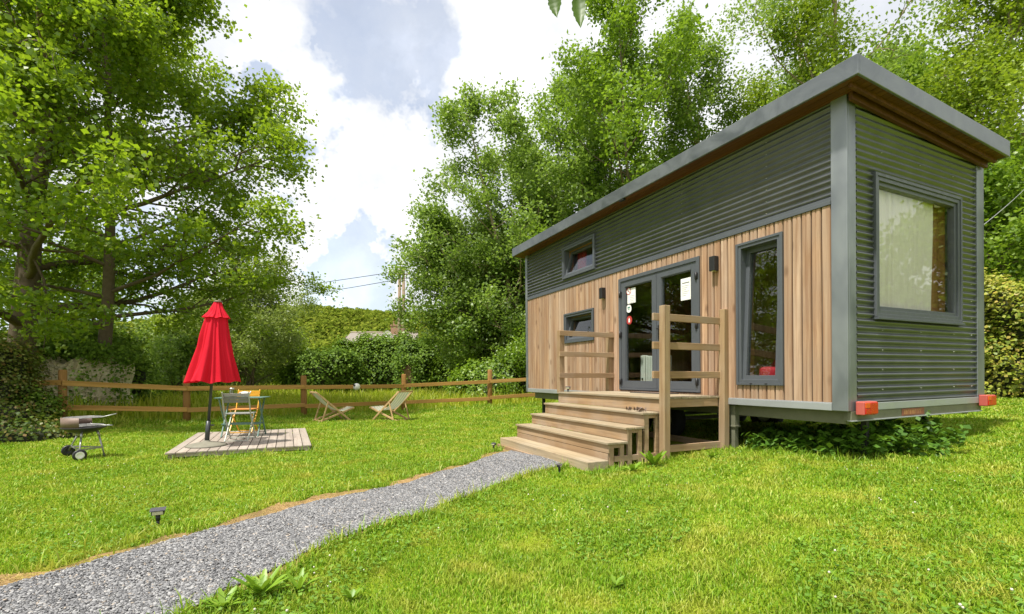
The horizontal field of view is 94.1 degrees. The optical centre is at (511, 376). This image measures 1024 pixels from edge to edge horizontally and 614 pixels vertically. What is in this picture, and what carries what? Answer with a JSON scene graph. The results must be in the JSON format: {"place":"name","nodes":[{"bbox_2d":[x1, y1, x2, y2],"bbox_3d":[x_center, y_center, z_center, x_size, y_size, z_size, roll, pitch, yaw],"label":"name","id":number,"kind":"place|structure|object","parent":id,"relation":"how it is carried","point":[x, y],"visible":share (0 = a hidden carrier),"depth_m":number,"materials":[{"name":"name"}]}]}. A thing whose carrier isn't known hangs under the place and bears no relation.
{"place":"outdoors","nodes":[
{"label":"outdoors","id":0,"kind":"place"},
{"bbox_2d":[0,450,562,613],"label":"gravel path","id":1,"kind":"structure","parent":0,"point":[145,574],"depth_m":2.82,"materials":[{"name":"grey gravel"}]},
{"bbox_2d":[42,381,555,421],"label":"meadow grass","id":2,"kind":"structure","parent":0,"point":[277,396],"depth_m":16.78,"materials":[{"name":"green plant"}]},
{"bbox_2d":[0,396,1023,613],"bbox_3d":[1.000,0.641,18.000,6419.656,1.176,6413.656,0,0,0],"label":"lawn ground","id":3,"kind":"structure","parent":0,"point":[651,445],"depth_m":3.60,"materials":[{"name":"green plant"}]},
{"bbox_2d":[0,326,78,427],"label":"ivy mound","id":4,"kind":"object","parent":3,"relation":"on","point":[16,369],"visible":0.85,"depth_m":9.99,"materials":[{"name":"green plant"}]},
{"bbox_2d":[0,398,93,441],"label":"ivy mound","id":5,"kind":"object","parent":3,"relation":"on","point":[38,431],"visible":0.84,"depth_m":8.95,"materials":[{"name":"green plant"}]},
{"bbox_2d":[0,119,103,336],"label":"sycamore tree","id":6,"kind":"object","parent":3,"relation":"on","point":[57,292],"visible":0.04,"depth_m":23.23,"materials":[{"name":"green plant"}]},
{"bbox_2d":[4,348,134,412],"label":"stone wall","id":7,"kind":"structure","parent":3,"relation":"on","point":[76,365],"depth_m":13.18,"materials":[{"name":"stone"}]},
{"bbox_2d":[0,331,148,413],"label":"ivy","id":8,"kind":"object","parent":7,"relation":"attached to","point":[90,351],"visible":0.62,"depth_m":13.07,"materials":[{"name":"green plant"}]},
{"bbox_2d":[0,319,166,403],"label":"ivy mound","id":9,"kind":"object","parent":3,"relation":"on","point":[141,374],"visible":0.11,"depth_m":14.42,"materials":[{"name":"green plant"}]},
{"bbox_2d":[6,215,163,370],"bbox_3d":[-25.520,-4.352,27.882,8.410,10.986,9.425,0,0,-43],"label":"broadleaf tree","id":10,"kind":"object","parent":3,"relation":"on","point":[137,337],"visible":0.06,"depth_m":27.99,"materials":[{"name":"green plant"}]},
{"bbox_2d":[60,413,116,460],"bbox_3d":[-6.249,0.860,6.950,0.882,0.664,0.516,0,0,32],"label":"barbecue","id":11,"kind":"object","parent":3,"relation":"on","point":[78,425],"visible":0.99,"depth_m":6.88,"materials":[{"name":"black metal"}]},
{"bbox_2d":[149,506,165,524],"bbox_3d":[-2.810,1.149,3.780,0.103,0.212,0.078,0,0,-30],"label":"solar lamp","id":12,"kind":"object","parent":3,"relation":"on","point":[157,512],"visible":0.96,"depth_m":3.77,"materials":[{"name":"black plastic"}]},
{"bbox_2d":[0,0,327,390],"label":"sycamore tree","id":13,"kind":"object","parent":3,"relation":"on","point":[103,204],"visible":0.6,"depth_m":11.50,"materials":[{"name":"green plant"}]},
{"bbox_2d":[0,0,343,359],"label":"sycamore tree","id":14,"kind":"object","parent":3,"relation":"on","point":[128,48],"visible":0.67,"depth_m":12.64,"materials":[{"name":"green plant"}]},
{"bbox_2d":[127,314,220,385],"bbox_3d":[-20.004,-1.103,29.198,5.575,6.423,5.553,0,0,-27],"label":"bush","id":15,"kind":"object","parent":3,"relation":"on","point":[153,326],"visible":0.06,"depth_m":27.45,"materials":[{"name":"green plant"}]},
{"bbox_2d":[142,323,216,396],"bbox_3d":[-13.735,-0.406,19.019,3.519,3.662,3.440,0,0,0],"label":"bush","id":16,"kind":"object","parent":3,"relation":"on","point":[171,361],"visible":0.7,"depth_m":18.56,"materials":[{"name":"green plant"}]},
{"bbox_2d":[156,279,264,385],"bbox_3d":[-16.852,-2.273,26.789,6.430,7.135,5.662,0,0,-37],"label":"willow bush","id":17,"kind":"object","parent":3,"relation":"on","point":[206,311],"visible":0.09,"depth_m":26.16,"materials":[{"name":"green plant"}]},
{"bbox_2d":[200,585,242,607],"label":"lawn weed","id":18,"kind":"object","parent":3,"relation":"on","point":[222,598],"visible":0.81,"depth_m":2.45,"materials":[{"name":"green plant"}]},
{"bbox_2d":[165,428,310,459],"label":"wooden platform","id":19,"kind":"structure","parent":3,"relation":"on","point":[275,439],"depth_m":7.95,"materials":[{"name":"beige wood"}]},
{"bbox_2d":[183,300,240,448],"bbox_3d":[-4.784,-0.058,7.552,0.765,2.310,0.721,0,0,31],"label":"parasol","id":20,"kind":"object","parent":19,"relation":"on","point":[213,361],"visible":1,"depth_m":7.41,"materials":[{"name":"red fabric"}]},
{"bbox_2d":[221,392,255,441],"bbox_3d":[-4.727,0.680,8.256,0.420,0.851,0.511,0,0,-16],"label":"folding chair","id":21,"kind":"object","parent":19,"relation":"on","point":[233,399],"visible":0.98,"depth_m":8.10,"materials":[{"name":"grey metal"}]},
{"bbox_2d":[214,396,269,437],"bbox_3d":[-5.000,0.739,8.860,0.800,0.728,0.520,0,0,-12],"label":"folding table","id":22,"kind":"object","parent":19,"relation":"on","point":[245,423],"visible":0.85,"depth_m":8.80,"materials":[{"name":"teal metal"}]},
{"bbox_2d":[228,389,260,432],"bbox_3d":[-5.308,0.680,9.465,0.420,0.851,0.511,0,0,-10],"label":"folding chair","id":23,"kind":"object","parent":19,"relation":"on","point":[255,393],"visible":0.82,"depth_m":9.52,"materials":[{"name":"yellow metal"}]},
{"bbox_2d":[177,243,325,391],"bbox_3d":[-14.103,-3.288,26.342,7.326,9.126,7.156,0,0,0],"label":"willow bush","id":24,"kind":"object","parent":3,"relation":"on","point":[267,322],"visible":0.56,"depth_m":26.04,"materials":[{"name":"green plant"}]},
{"bbox_2d":[220,318,287,384],"bbox_3d":[-21.197,-1.909,37.823,6.370,7.358,6.656,0,0,24],"label":"bush","id":25,"kind":"object","parent":3,"relation":"on","point":[269,381],"visible":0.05,"depth_m":38.01,"materials":[{"name":"green plant"}]},
{"bbox_2d":[231,564,288,594],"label":"lawn weed","id":26,"kind":"object","parent":3,"relation":"on","point":[258,586],"visible":0.88,"depth_m":2.60,"materials":[{"name":"green plant"}]},
{"bbox_2d":[0,449,555,613],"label":"path edge","id":27,"kind":"object","parent":3,"relation":"on","point":[257,513],"visible":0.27,"depth_m":3.78,"materials":[{"name":"plant"}]},
{"bbox_2d":[30,370,534,420],"bbox_3d":[-4.689,0.468,14.658,14.517,1.670,1.851,0,0,-26],"label":"rail fence","id":28,"kind":"object","parent":3,"relation":"on","point":[186,409],"visible":0.81,"depth_m":13.33,"materials":[{"name":"brown wood"}]},
{"bbox_2d":[353,383,359,389],"bbox_3d":[-4.876,0.314,14.947,0.220,0.220,0.225,0,0,0],"label":"marker ball","id":29,"kind":"object","parent":28,"relation":"attached to","point":[356,386],"visible":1,"depth_m":14.87,"materials":[{"name":"white plastic"}]},
{"bbox_2d":[274,323,314,381],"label":"bush","id":30,"kind":"object","parent":3,"relation":"on","point":[295,352],"visible":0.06,"depth_m":46.70,"materials":[{"name":"green plant"}]},
{"bbox_2d":[283,568,319,589],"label":"lawn weed","id":31,"kind":"object","parent":3,"relation":"on","point":[301,579],"visible":0.94,"depth_m":2.66,"materials":[{"name":"green plant"}]},
{"bbox_2d":[273,345,369,393],"bbox_3d":[-10.848,-0.280,26.882,5.192,3.043,3.687,0,0,21],"label":"ivy hedge","id":32,"kind":"object","parent":3,"relation":"on","point":[338,366],"visible":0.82,"depth_m":26.22,"materials":[{"name":"green plant"}]},
{"bbox_2d":[309,391,353,421],"bbox_3d":[-4.926,0.812,13.053,1.040,0.836,0.660,0,0,-38],"label":"deckchair","id":33,"kind":"object","parent":3,"relation":"on","point":[319,397],"visible":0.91,"depth_m":12.95,"materials":[{"name":"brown wood"}]},
{"bbox_2d":[337,583,362,599],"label":"lawn weed","id":34,"kind":"object","parent":3,"relation":"on","point":[352,594],"visible":0.99,"depth_m":2.51,"materials":[{"name":"green plant"}]},
{"bbox_2d":[345,321,418,346],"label":"cottage","id":35,"kind":"structure","parent":3,"relation":"on","point":[352,335],"depth_m":61.70,"materials":[{"name":"stone"}]},
{"bbox_2d":[325,328,443,392],"bbox_3d":[-6.980,-0.889,31.475,11.201,4.749,5.190,0,0,0],"label":"ivy hedge","id":36,"kind":"object","parent":3,"relation":"on","point":[377,352],"visible":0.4,"depth_m":30.13,"materials":[{"name":"green plant"}]},
{"bbox_2d":[369,391,412,420],"bbox_3d":[-3.304,0.794,13.002,1.040,0.836,0.660,0,0,27],"label":"deckchair","id":37,"kind":"object","parent":3,"relation":"on","point":[401,397],"visible":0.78,"depth_m":12.91,"materials":[{"name":"beige fabric"}]},
{"bbox_2d":[397,269,407,334],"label":"utility pole","id":38,"kind":"object","parent":3,"relation":"on","point":[399,294],"visible":0.21,"depth_m":40.89,"materials":[{"name":"brown wood"}]},
{"bbox_2d":[64,272,388,310],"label":"overhead wire","id":39,"kind":"object","parent":38,"relation":"attached to","point":[331,281],"visible":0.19,"depth_m":43.43,"materials":[{"name":"black metal"}]},
{"bbox_2d":[295,277,407,296],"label":"overhead wire","id":40,"kind":"object","parent":38,"relation":"attached to","point":[356,286],"visible":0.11,"depth_m":43.31,"materials":[{"name":"black metal"}]},
{"bbox_2d":[402,365,413,388],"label":"brick pillar","id":41,"kind":"structure","parent":3,"relation":"on","point":[407,372],"depth_m":28.87,"materials":[{"name":"brown brick"}]},
{"bbox_2d":[391,351,423,392],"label":"ivy","id":42,"kind":"object","parent":41,"relation":"attached to","point":[404,361],"visible":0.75,"depth_m":28.64,"materials":[{"name":"green plant"}]},
{"bbox_2d":[426,343,464,391],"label":"ivy hedge","id":43,"kind":"object","parent":3,"relation":"on","point":[443,375],"visible":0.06,"depth_m":29.64,"materials":[{"name":"green plant"}]},
{"bbox_2d":[376,191,524,368],"bbox_3d":[-2.256,-4.118,24.659,9.086,10.715,8.277,0,0,-32],"label":"broadleaf tree","id":44,"kind":"object","parent":3,"relation":"on","point":[439,220],"visible":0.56,"depth_m":22.87,"materials":[{"name":"green plant"}]},
{"bbox_2d":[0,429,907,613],"bbox_3d":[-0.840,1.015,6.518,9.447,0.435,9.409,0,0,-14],"label":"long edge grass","id":45,"kind":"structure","parent":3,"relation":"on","point":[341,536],"depth_m":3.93,"materials":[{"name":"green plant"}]},
{"bbox_2d":[403,216,547,369],"bbox_3d":[-0.098,-3.787,25.272,10.671,9.972,8.926,0,0,0],"label":"broadleaf tree","id":46,"kind":"object","parent":3,"relation":"on","point":[419,308],"visible":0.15,"depth_m":23.09,"materials":[{"name":"green plant"}]},
{"bbox_2d":[437,290,520,370],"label":"broadleaf tree","id":47,"kind":"object","parent":3,"relation":"on","point":[459,365],"visible":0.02,"depth_m":24.85,"materials":[{"name":"green plant"}]},
{"bbox_2d":[442,334,540,399],"bbox_3d":[0.618,-0.311,21.279,7.350,2.993,4.102,0,0,-15],"label":"bush","id":48,"kind":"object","parent":3,"relation":"on","point":[479,372],"depth_m":20.14,"materials":[{"name":"green plant"}]},
{"bbox_2d":[490,260,524,343],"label":"broadleaf tree","id":49,"kind":"object","parent":3,"relation":"on","point":[513,285],"depth_m":23.52,"materials":[{"name":"green plant"}]},
{"bbox_2d":[487,326,534,401],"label":"bush","id":50,"kind":"object","parent":3,"relation":"on","point":[519,357],"visible":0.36,"depth_m":19.21,"materials":[{"name":"green plant"}]},
{"bbox_2d":[0,431,1023,613],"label":"clover","id":51,"kind":"object","parent":3,"relation":"on","point":[851,570],"depth_m":3.28,"materials":[{"name":"green plant"}]},
{"bbox_2d":[461,138,569,346],"bbox_3d":[0.731,-5.436,25.993,10.619,13.189,9.930,0,0,0],"label":"broadleaf tree","id":52,"kind":"object","parent":3,"relation":"on","point":[535,156],"visible":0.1,"depth_m":23.42,"materials":[{"name":"green plant"}]},
{"bbox_2d":[413,72,657,361],"bbox_3d":[1.062,-6.478,22.602,11.504,15.242,10.165,0,0,0],"label":"broadleaf tree","id":53,"kind":"object","parent":3,"relation":"on","point":[509,121],"visible":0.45,"depth_m":21.46,"materials":[{"name":"green plant"}]},
{"bbox_2d":[556,463,562,472],"bbox_3d":[0.560,1.122,5.620,0.055,0.186,0.073,0,0,30],"label":"solar lamp","id":54,"kind":"object","parent":3,"relation":"on","point":[559,466],"visible":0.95,"depth_m":5.61,"materials":[{"name":"black plastic"}]},
{"bbox_2d":[451,11,668,363],"bbox_3d":[3.230,-7.920,23.400,11.392,17.849,10.504,0,0,35],"label":"broadleaf tree","id":55,"kind":"object","parent":3,"relation":"on","point":[630,59],"visible":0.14,"depth_m":21.43,"materials":[{"name":"green plant"}]},
{"bbox_2d":[548,0,585,27],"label":"leaves","id":56,"kind":"object","parent":3,"relation":"on","point":[578,9],"visible":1,"depth_m":1.54,"materials":[{"name":"green plant"}]},
{"bbox_2d":[497,305,728,470],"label":"entrance steps","id":57,"kind":"structure","parent":3,"relation":"on","point":[544,438],"depth_m":6.66,"materials":[{"name":"brown wood"}]},
{"bbox_2d":[626,406,645,410],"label":"dead leaves","id":58,"kind":"object","parent":57,"relation":"on","point":[637,408],"visible":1,"depth_m":6.38,"materials":[{"name":"brown plant"}]},
{"bbox_2d":[630,391,678,393],"bbox_3d":[2.306,0.261,7.774,0.280,0.018,0.840,0,0,-25],"label":"doormat","id":59,"kind":"object","parent":57,"relation":"on","point":[651,392],"visible":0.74,"depth_m":7.66,"materials":[{"name":"brown fabric"}]},
{"bbox_2d":[606,574,623,585],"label":"lawn weed","id":60,"kind":"object","parent":3,"relation":"on","point":[618,581],"visible":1,"depth_m":2.63,"materials":[{"name":"green plant"}]},
{"bbox_2d":[577,133,657,204],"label":"broadleaf tree","id":61,"kind":"object","parent":3,"relation":"on","point":[642,155],"visible":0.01,"depth_m":26.99,"materials":[{"name":"green plant"}]},
{"bbox_2d":[523,0,715,289],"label":"broadleaf tree","id":62,"kind":"object","parent":3,"relation":"on","point":[600,73],"visible":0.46,"depth_m":19.07,"materials":[{"name":"green plant"}]},
{"bbox_2d":[622,462,641,470],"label":"dock plant","id":63,"kind":"object","parent":3,"relation":"on","point":[632,467],"visible":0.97,"depth_m":5.63,"materials":[{"name":"green plant"}]},
{"bbox_2d":[640,451,666,465],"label":"dock plant","id":64,"kind":"object","parent":3,"relation":"on","point":[651,458],"visible":0.98,"depth_m":5.84,"materials":[{"name":"green plant"}]},
{"bbox_2d":[643,0,757,168],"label":"broadleaf tree","id":65,"kind":"object","parent":3,"relation":"on","point":[684,104],"visible":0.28,"depth_m":20.53,"materials":[{"name":"green plant"}]},
{"bbox_2d":[705,451,720,456],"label":"dock plant","id":66,"kind":"object","parent":3,"relation":"on","point":[712,454],"visible":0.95,"depth_m":6.03,"materials":[{"name":"green plant"}]},
{"bbox_2d":[706,60,797,137],"bbox_3d":[10.224,-6.466,20.256,5.336,14.153,5.979,0,0,0],"label":"broadleaf tree","id":67,"kind":"object","parent":3,"relation":"on","point":[752,107],"visible":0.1,"depth_m":20.54,"materials":[{"name":"green plant"}]},
{"bbox_2d":[512,53,1009,455],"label":"tiny house","id":68,"kind":"structure","parent":3,"relation":"on","point":[761,225],"depth_m":6.28,"materials":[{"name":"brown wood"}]},
{"bbox_2d":[563,308,593,343],"bbox_3d":[1.503,-1.067,10.154,0.252,0.652,1.130,-1,0,-25],"label":"window","id":69,"kind":"structure","parent":68,"relation":"in","point":[569,319],"depth_m":10.27,"materials":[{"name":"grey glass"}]},
{"bbox_2d":[562,233,595,279],"bbox_3d":[1.495,-2.523,10.145,0.256,0.705,1.240,-1,0,-25],"label":"window","id":70,"kind":"structure","parent":68,"relation":"in","point":[568,252],"depth_m":10.27,"materials":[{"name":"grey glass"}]},
{"bbox_2d":[578,250,586,268],"bbox_3d":[1.716,-2.551,10.188,0.049,0.698,1.170,0,0,-25],"label":"curtain","id":71,"kind":"object","parent":68,"relation":"hanging from","point":[581,259],"visible":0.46,"depth_m":10.54,"materials":[{"name":"red fabric"}]},
{"bbox_2d":[619,273,656,388],"bbox_3d":[2.230,-0.772,8.427,0.119,1.950,0.970,-1,0,-25],"label":"door","id":72,"kind":"structure","parent":68,"relation":"in","point":[628,295],"depth_m":8.62,"materials":[{"name":"grey metal"}]},
{"bbox_2d":[641,355,671,380],"bbox_3d":[2.610,-0.079,8.628,0.260,0.639,0.655,0,0,-25],"label":"oil radiator","id":73,"kind":"object","parent":68,"relation":"on","point":[646,367],"visible":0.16,"depth_m":8.74,"materials":[{"name":"white metal"}]},
{"bbox_2d":[656,261,698,389],"bbox_3d":[2.624,-0.772,7.565,0.145,1.950,0.910,-1,0,-25],"label":"door","id":74,"kind":"structure","parent":68,"relation":"in","point":[688,285],"depth_m":7.42,"materials":[{"name":"grey metal"}]},
{"bbox_2d":[735,231,784,385],"bbox_3d":[3.332,-0.852,6.290,0.256,1.923,0.680,-1,0,-25],"label":"window","id":75,"kind":"structure","parent":68,"relation":"in","point":[745,251],"depth_m":6.47,"materials":[{"name":"grey metal"}]},
{"bbox_2d":[759,367,774,374],"bbox_3d":[3.527,-0.016,6.548,0.098,0.251,0.251,0,0,-43],"label":"cushion","id":76,"kind":"object","parent":68,"relation":"on","point":[766,370],"visible":0.38,"depth_m":6.52,"materials":[{"name":"red fabric"}]},
{"bbox_2d":[879,190,932,310],"bbox_3d":[5.024,-1.515,6.004,1.980,1.620,0.043,0,0,-25],"label":"curtain","id":77,"kind":"object","parent":68,"relation":"hanging from","point":[905,236],"visible":0.66,"depth_m":5.95,"materials":[{"name":"fabric"}]},
{"bbox_2d":[871,171,964,325],"bbox_3d":[5.012,-1.514,5.970,1.980,1.690,0.275,-1,0,-25],"label":"window","id":78,"kind":"structure","parent":68,"relation":"in","point":[949,206],"depth_m":6.17,"materials":[{"name":"grey metal"}]},
{"bbox_2d":[984,190,1023,224],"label":"thin cable","id":79,"kind":"object","parent":68,"relation":"attached to","point":[1001,210],"visible":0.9,"depth_m":8.27,"materials":[{"name":"metal"}]},
{"bbox_2d":[741,427,813,450],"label":"undergrowth","id":80,"kind":"object","parent":3,"relation":"on","point":[778,436],"visible":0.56,"depth_m":6.39,"materials":[{"name":"green plant"}]},
{"bbox_2d":[766,77,790,98],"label":"broadleaf tree","id":81,"kind":"object","parent":3,"relation":"on","point":[781,86],"depth_m":26.81,"materials":[{"name":"green plant"}]},
{"bbox_2d":[757,421,800,442],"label":"undergrowth","id":82,"kind":"object","parent":3,"relation":"on","point":[773,426],"visible":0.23,"depth_m":7.08,"materials":[{"name":"green plant"}]},
{"bbox_2d":[790,533,805,543],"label":"lawn weed","id":83,"kind":"object","parent":3,"relation":"on","point":[799,540],"visible":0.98,"depth_m":3.01,"materials":[{"name":"green plant"}]},
{"bbox_2d":[786,421,850,442],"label":"undergrowth","id":84,"kind":"object","parent":3,"relation":"on","point":[832,425],"visible":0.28,"depth_m":6.50,"materials":[{"name":"green plant"}]},
{"bbox_2d":[785,423,860,455],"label":"undergrowth","id":85,"kind":"object","parent":3,"relation":"on","point":[803,442],"visible":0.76,"depth_m":5.92,"materials":[{"name":"green plant"}]},
{"bbox_2d":[707,0,973,108],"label":"broadleaf tree","id":86,"kind":"object","parent":3,"relation":"on","point":[763,6],"visible":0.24,"depth_m":16.40,"materials":[{"name":"green plant"}]},
{"bbox_2d":[821,420,928,456],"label":"undergrowth","id":87,"kind":"object","parent":3,"relation":"on","point":[873,446],"visible":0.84,"depth_m":5.58,"materials":[{"name":"green plant"}]},
{"bbox_2d":[750,0,1023,277],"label":"broadleaf tree","id":88,"kind":"object","parent":3,"relation":"on","point":[821,44],"visible":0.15,"depth_m":15.95,"materials":[{"name":"green plant"}]},
{"bbox_2d":[860,410,974,456],"bbox_3d":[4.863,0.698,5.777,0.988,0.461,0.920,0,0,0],"label":"undergrowth","id":89,"kind":"object","parent":3,"relation":"on","point":[937,446],"visible":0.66,"depth_m":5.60,"materials":[{"name":"green plant"}]},
{"bbox_2d":[863,28,1019,130],"bbox_3d":[21.456,-9.592,24.836,10.671,19.671,11.340,0,0,-29],"label":"broadleaf tree","id":90,"kind":"object","parent":3,"relation":"on","point":[919,69],"visible":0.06,"depth_m":24.12,"materials":[{"name":"green plant"}]},
{"bbox_2d":[908,0,1023,275],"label":"broadleaf tree","id":91,"kind":"object","parent":3,"relation":"on","point":[999,12],"visible":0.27,"depth_m":16.60,"materials":[{"name":"green plant"}]},
{"bbox_2d":[984,267,1023,397],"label":"hedge","id":92,"kind":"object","parent":3,"relation":"on","point":[1004,338],"depth_m":11.35,"materials":[{"name":"green plant"}]},
{"bbox_2d":[984,122,1023,284],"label":"broadleaf tree","id":93,"kind":"object","parent":3,"relation":"on","point":[1002,189],"visible":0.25,"depth_m":13.70,"materials":[{"name":"green plant"}]},
{"bbox_2d":[0,0,1023,329],"label":"sky","id":94,"kind":"structure","parent":0,"point":[371,71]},
{"bbox_3d":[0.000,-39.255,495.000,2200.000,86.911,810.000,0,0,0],"label":"hills","id":95,"kind":"structure","parent":0,"visible":0},
{"bbox_2d":[4,304,447,369],"bbox_3d":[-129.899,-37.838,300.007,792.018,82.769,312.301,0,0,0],"label":"hill woodland","id":96,"kind":"object","parent":95,"relation":"on","point":[330,323],"visible":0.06,"depth_m":298.61,"materials":[{"name":"green plant"}]}
]}

